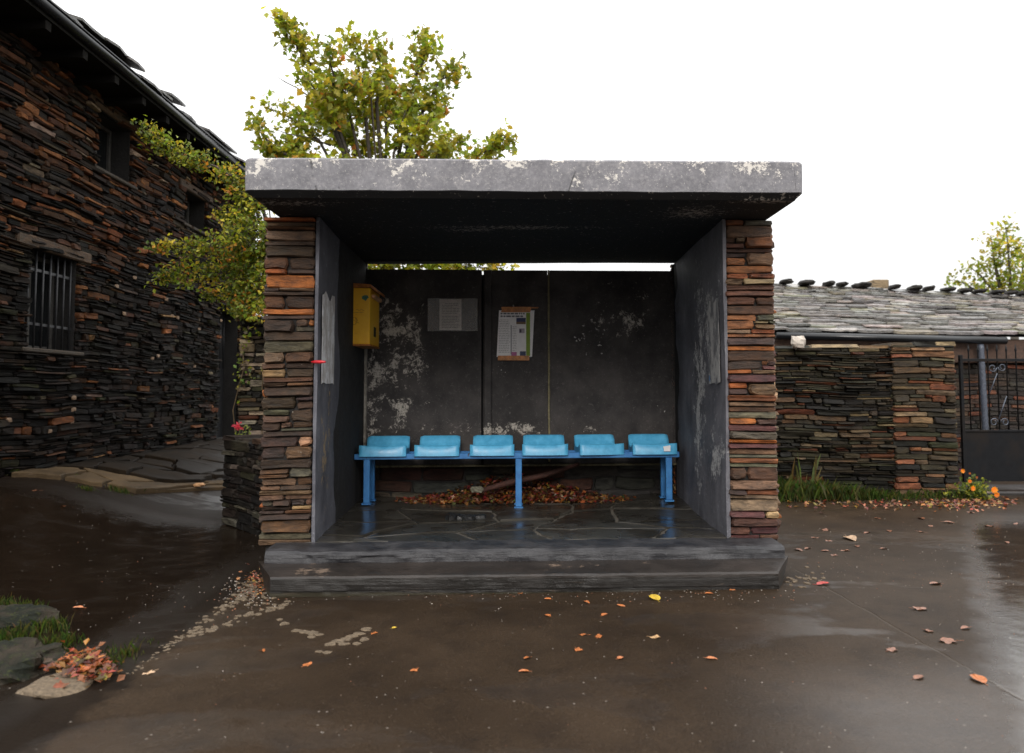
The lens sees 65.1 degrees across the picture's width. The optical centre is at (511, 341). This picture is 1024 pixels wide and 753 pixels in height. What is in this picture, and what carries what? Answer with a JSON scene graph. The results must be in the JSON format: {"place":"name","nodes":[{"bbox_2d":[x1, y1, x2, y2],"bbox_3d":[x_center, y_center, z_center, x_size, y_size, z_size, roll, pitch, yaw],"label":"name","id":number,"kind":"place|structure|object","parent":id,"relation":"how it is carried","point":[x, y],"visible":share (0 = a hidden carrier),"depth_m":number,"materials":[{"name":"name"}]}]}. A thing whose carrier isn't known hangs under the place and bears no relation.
{"place":"outdoors","nodes":[
{"label":"outdoors","id":0,"kind":"place"},
{"bbox_2d":[11,438,225,493],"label":"stone paving","id":1,"kind":"structure","parent":0,"point":[200,461],"depth_m":9.57,"materials":[{"name":"grey stone"}]},
{"bbox_2d":[193,483,205,486],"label":"fallen leaf","id":2,"kind":"object","parent":1,"relation":"on","point":[199,484],"visible":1,"depth_m":9.47,"materials":[{"name":"orange plant"}]},
{"bbox_2d":[0,459,1023,752],"bbox_3d":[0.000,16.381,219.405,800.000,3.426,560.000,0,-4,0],"label":"ground","id":3,"kind":"structure","parent":0,"point":[852,687],"depth_m":3.94,"materials":[{"name":"asphalt"}]},
{"bbox_2d":[0,603,59,630],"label":"mossy stone","id":4,"kind":"object","parent":3,"relation":"on","point":[10,615],"visible":0.53,"depth_m":4.42,"materials":[{"name":"grey stone"}]},
{"bbox_2d":[0,637,71,684],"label":"mossy stone","id":5,"kind":"object","parent":3,"relation":"on","point":[21,659],"visible":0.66,"depth_m":3.69,"materials":[{"name":"grey stone"}]},
{"bbox_2d":[15,672,95,698],"bbox_3d":[-1.992,1.517,3.513,0.304,0.058,0.279,0,-4,0],"label":"flat stone","id":6,"kind":"object","parent":3,"relation":"on","point":[43,688],"visible":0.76,"depth_m":3.46,"materials":[{"name":"grey stone"}]},
{"bbox_2d":[0,468,158,670],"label":"verge grass","id":7,"kind":"structure","parent":3,"relation":"on","point":[59,625],"depth_m":4.18,"materials":[{"name":"green plant"}]},
{"bbox_2d":[39,638,125,687],"bbox_3d":[-1.997,1.490,3.719,0.332,0.072,0.750,3,-5,-42],"label":"leaf drift","id":8,"kind":"object","parent":3,"relation":"on","point":[89,663],"visible":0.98,"depth_m":3.64,"materials":[{"name":"brown plant"}]},
{"bbox_2d":[0,0,268,477],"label":"stone house","id":9,"kind":"structure","parent":3,"relation":"on","point":[104,353],"depth_m":9.84,"materials":[{"name":"brown stone"}]},
{"bbox_2d":[15,232,91,355],"bbox_3d":[-5.325,-0.483,9.069,0.390,1.262,1.466,0,-4,0],"label":"window","id":10,"kind":"structure","parent":9,"relation":"in","point":[40,325],"depth_m":9.21,"materials":[{"name":"black metal"}]},
{"bbox_2d":[88,93,142,190],"bbox_3d":[-5.325,-2.559,10.479,0.390,0.926,1.380,0,-4,0],"label":"window","id":11,"kind":"structure","parent":9,"relation":"in","point":[104,134],"depth_m":10.71,"materials":[{"name":"brown glass"}]},
{"bbox_2d":[178,177,212,237],"bbox_3d":[-5.325,-2.153,13.134,0.390,0.722,1.357,0,-4,0],"label":"window","id":12,"kind":"structure","parent":9,"relation":"in","point":[189,187],"depth_m":13.13,"materials":[{"name":"brown wood"}]},
{"bbox_2d":[215,313,224,437],"bbox_3d":[-5.460,0.612,14.651,0.079,2.318,1.014,0,-4,0],"label":"door","id":13,"kind":"structure","parent":9,"relation":"in","point":[221,349],"depth_m":15.04,"materials":[{"name":"wood"}]},
{"bbox_2d":[130,115,274,328],"bbox_3d":[-3.322,-0.301,9.013,1.883,4.274,1.242,0,-4,0],"label":"tree","id":14,"kind":"object","parent":3,"relation":"on","point":[250,275],"visible":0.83,"depth_m":8.93,"materials":[{"name":"green plant"}]},
{"bbox_2d":[220,434,263,534],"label":"wall","id":15,"kind":"structure","parent":3,"relation":"on","point":[240,497],"depth_m":7.52,"materials":[{"name":"stone"}]},
{"bbox_2d":[231,422,250,434],"bbox_3d":[-2.875,1.324,8.556,0.228,0.931,0.168,0,-4,0],"label":"flower plant","id":16,"kind":"object","parent":15,"relation":"on","point":[237,427],"visible":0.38,"depth_m":8.56,"materials":[{"name":"green plant"}]},
{"bbox_2d":[236,564,264,595],"bbox_3d":[-1.753,1.616,5.440,0.226,0.037,1.015,1,-4,-18],"label":"leaf scatter","id":17,"kind":"object","parent":3,"relation":"on","point":[260,579],"visible":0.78,"depth_m":5.41,"materials":[{"name":"brown plant"}]},
{"bbox_2d":[237,316,266,434],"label":"garden wall","id":18,"kind":"structure","parent":3,"relation":"on","point":[250,408],"depth_m":9.18,"materials":[{"name":"stone"}]},
{"bbox_2d":[232,313,266,434],"bbox_3d":[-2.721,0.701,9.093,0.883,2.086,0.164,0,-4,-4],"label":"ivy","id":19,"kind":"object","parent":18,"relation":"attached to","point":[250,368],"visible":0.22,"depth_m":9.09,"materials":[{"name":"green plant"}]},
{"bbox_2d":[243,6,519,270],"bbox_3d":[-1.865,-1.427,11.010,3.962,6.976,2.418,0,-4,0],"label":"tree","id":20,"kind":"object","parent":3,"relation":"on","point":[332,106],"visible":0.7,"depth_m":11.19,"materials":[{"name":"green plant"}]},
{"bbox_2d":[126,566,824,673],"bbox_3d":[0.148,1.566,4.689,4.080,0.060,2.052,0,-4,0],"label":"sand crust","id":21,"kind":"object","parent":3,"relation":"on","point":[340,641],"visible":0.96,"depth_m":4.49},
{"bbox_2d":[245,158,801,597],"bbox_3d":[0.071,0.325,6.606,3.744,2.840,3.048,0,-4,0],"label":"bus shelter","id":22,"kind":"object","parent":3,"relation":"on","point":[620,356],"visible":0.94,"depth_m":5.99,"materials":[{"name":"concrete"}]},
{"bbox_2d":[311,360,325,363],"bbox_3d":[-1.367,0.147,5.657,0.136,0.025,0.025,-2,-4,31],"label":"reflector peg","id":23,"kind":"object","parent":22,"relation":"attached to","point":[317,361],"visible":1,"depth_m":5.64,"materials":[{"name":"red plastic"}]},
{"bbox_2d":[321,292,334,383],"bbox_3d":[-1.391,-0.021,6.077,0.002,0.696,0.530,0,-4,-3],"label":"torn poster","id":24,"kind":"object","parent":22,"relation":"attached to","point":[328,339],"visible":1,"depth_m":6.07,"materials":[{"name":"paper"}]},
{"bbox_2d":[353,283,384,348],"bbox_3d":[-1.351,-0.225,7.448,0.252,0.567,0.530,0,-4,0],"label":"post box","id":25,"kind":"object","parent":22,"relation":"attached to","point":[366,299],"visible":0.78,"depth_m":7.21,"materials":[{"name":"yellow metal"}]},
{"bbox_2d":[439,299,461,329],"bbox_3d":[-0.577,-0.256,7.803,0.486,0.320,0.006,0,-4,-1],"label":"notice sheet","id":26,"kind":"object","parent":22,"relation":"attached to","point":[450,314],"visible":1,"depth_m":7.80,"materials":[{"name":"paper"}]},
{"bbox_2d":[396,472,635,505],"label":"leaf litter","id":27,"kind":"object","parent":22,"relation":"on","point":[464,497],"visible":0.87,"depth_m":7.62,"materials":[{"name":"brown plant"}]},
{"bbox_2d":[470,486,483,492],"bbox_3d":[-0.323,1.373,7.416,0.127,0.059,0.102,0,-4,0],"label":"stone","id":28,"kind":"object","parent":27,"relation":"on","point":[478,489],"visible":1,"depth_m":7.38,"materials":[{"name":"grey stone"}]},
{"bbox_2d":[483,463,579,491],"bbox_3d":[0.177,1.284,7.576,0.964,0.253,0.076,1,-4,-16],"label":"dead branch","id":29,"kind":"object","parent":27,"relation":"on","point":[509,482],"visible":1,"depth_m":7.55,"materials":[{"name":"brown wood"}]},
{"bbox_2d":[354,434,678,507],"bbox_3d":[0.049,1.196,7.412,2.948,0.650,0.440,0,-4,-1],"label":"bench","id":30,"kind":"object","parent":22,"relation":"on","point":[502,447],"visible":1,"depth_m":7.26,"materials":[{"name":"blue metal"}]},
{"bbox_2d":[497,307,538,359],"bbox_3d":[0.056,-0.073,7.806,0.410,0.522,0.005,0,-4,-1],"label":"poster","id":31,"kind":"object","parent":22,"relation":"attached to","point":[515,333],"visible":1,"depth_m":7.80,"materials":[{"name":"paper"}]},
{"bbox_2d":[708,297,719,383],"bbox_3d":[1.527,-0.010,6.077,0.006,0.677,0.380,0,-4,2],"label":"torn poster","id":32,"kind":"object","parent":22,"relation":"attached to","point":[714,345],"visible":1,"depth_m":6.05,"materials":[{"name":"paper"}]},
{"bbox_2d":[49,515,1008,747],"bbox_3d":[0.514,1.551,5.789,9.222,0.222,5.952,0,-4,0],"label":"grit","id":33,"kind":"object","parent":3,"relation":"on","point":[498,608],"visible":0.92,"depth_m":4.97,"materials":[{"name":"beige gravel"}]},
{"bbox_2d":[649,594,660,599],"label":"fallen leaf","id":34,"kind":"object","parent":3,"relation":"on","point":[655,596],"visible":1,"depth_m":4.89,"materials":[{"name":"yellow plant"}]},
{"bbox_2d":[815,581,828,584],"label":"fallen leaf","id":35,"kind":"object","parent":3,"relation":"on","point":[821,582],"visible":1,"depth_m":5.20,"materials":[{"name":"red plant"}]},
{"bbox_2d":[843,535,856,540],"bbox_3d":[2.830,1.646,6.732,0.099,0.024,0.221,-4,-1,-2],"label":"fallen leaf","id":36,"kind":"object","parent":3,"relation":"on","point":[853,537],"visible":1,"depth_m":6.72,"materials":[{"name":"beige plant"}]},
{"bbox_2d":[774,342,958,496],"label":"boundary wall","id":37,"kind":"structure","parent":3,"relation":"on","point":[883,415],"depth_m":9.39,"materials":[{"name":"stone"}]},
{"bbox_2d":[791,336,805,348],"bbox_3d":[3.341,0.012,9.368,0.160,0.153,0.162,-2,-4,31],"label":"stone","id":38,"kind":"object","parent":37,"relation":"on","point":[798,341],"visible":1,"depth_m":9.31,"materials":[{"name":"white stone"}]},
{"bbox_2d":[777,454,972,501],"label":"grass","id":39,"kind":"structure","parent":3,"relation":"on","point":[790,489],"depth_m":9.01,"materials":[{"name":"green plant"}]},
{"bbox_2d":[887,647,895,651],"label":"fallen leaf","id":40,"kind":"object","parent":3,"relation":"on","point":[891,649],"visible":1,"depth_m":3.88,"materials":[{"name":"brown plant"}]},
{"bbox_2d":[773,278,1023,467],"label":"outbuilding","id":41,"kind":"structure","parent":3,"relation":"on","point":[871,312],"depth_m":12.95,"materials":[{"name":"stone"}]},
{"bbox_2d":[787,496,1020,512],"bbox_3d":[4.329,1.760,8.733,2.785,0.070,1.352,0,-4,0],"label":"leaf scatter","id":42,"kind":"object","parent":3,"relation":"on","point":[967,500],"visible":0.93,"depth_m":8.64,"materials":[{"name":"brown plant"}]},
{"bbox_2d":[909,606,925,609],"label":"fallen leaf","id":43,"kind":"object","parent":3,"relation":"on","point":[920,608],"visible":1,"depth_m":4.59,"materials":[{"name":"brown plant"}]},
{"bbox_2d":[911,674,923,679],"bbox_3d":[1.769,1.465,3.494,0.080,0.009,0.036,0,-3,-30],"label":"fallen leaf","id":44,"kind":"object","parent":3,"relation":"on","point":[916,676],"visible":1,"depth_m":3.50,"materials":[{"name":"brown plant"}]},
{"bbox_2d":[940,637,963,643],"bbox_3d":[2.185,1.495,4.009,0.110,0.012,0.074,1,-4,-15],"label":"fallen leaf","id":45,"kind":"object","parent":3,"relation":"on","point":[948,640],"visible":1,"depth_m":4.00,"materials":[{"name":"brown plant"}]},
{"bbox_2d":[943,468,998,499],"bbox_3d":[5.096,1.674,9.015,0.662,0.506,0.320,0,-4,0],"label":"marigold plant","id":46,"kind":"object","parent":3,"relation":"on","point":[975,491],"visible":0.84,"depth_m":8.96,"materials":[{"name":"green plant"}]},
{"bbox_2d":[970,674,986,684],"bbox_3d":[2.017,1.458,3.459,0.051,0.012,0.117,-4,0,-9],"label":"fallen leaf","id":47,"kind":"object","parent":3,"relation":"on","point":[982,679],"visible":1,"depth_m":3.47,"materials":[{"name":"orange plant"}]},
{"bbox_2d":[944,212,1023,338],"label":"tree","id":48,"kind":"object","parent":3,"relation":"on","point":[1011,278],"visible":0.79,"depth_m":26.14,"materials":[{"name":"green plant"}]},
{"bbox_2d":[958,484,1023,495],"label":"threshold","id":49,"kind":"object","parent":3,"relation":"on","point":[1010,489],"depth_m":9.47,"materials":[{"name":"stone"}]},
{"bbox_2d":[52,0,1023,339],"label":"sky","id":50,"kind":"structure","parent":0,"point":[903,120],"materials":[{"name":"white"}]},
{"bbox_3d":[7.282,0.990,9.626,0.838,1.876,0.638,0,-4,0],"label":"gate pier","id":51,"kind":"object","parent":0,"visible":0},
{"bbox_2d":[958,344,1023,481],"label":"metal gate","id":52,"kind":"structure","parent":51,"relation":"attached to","point":[992,455],"depth_m":9.55,"materials":[{"name":"metal"}]}
]}

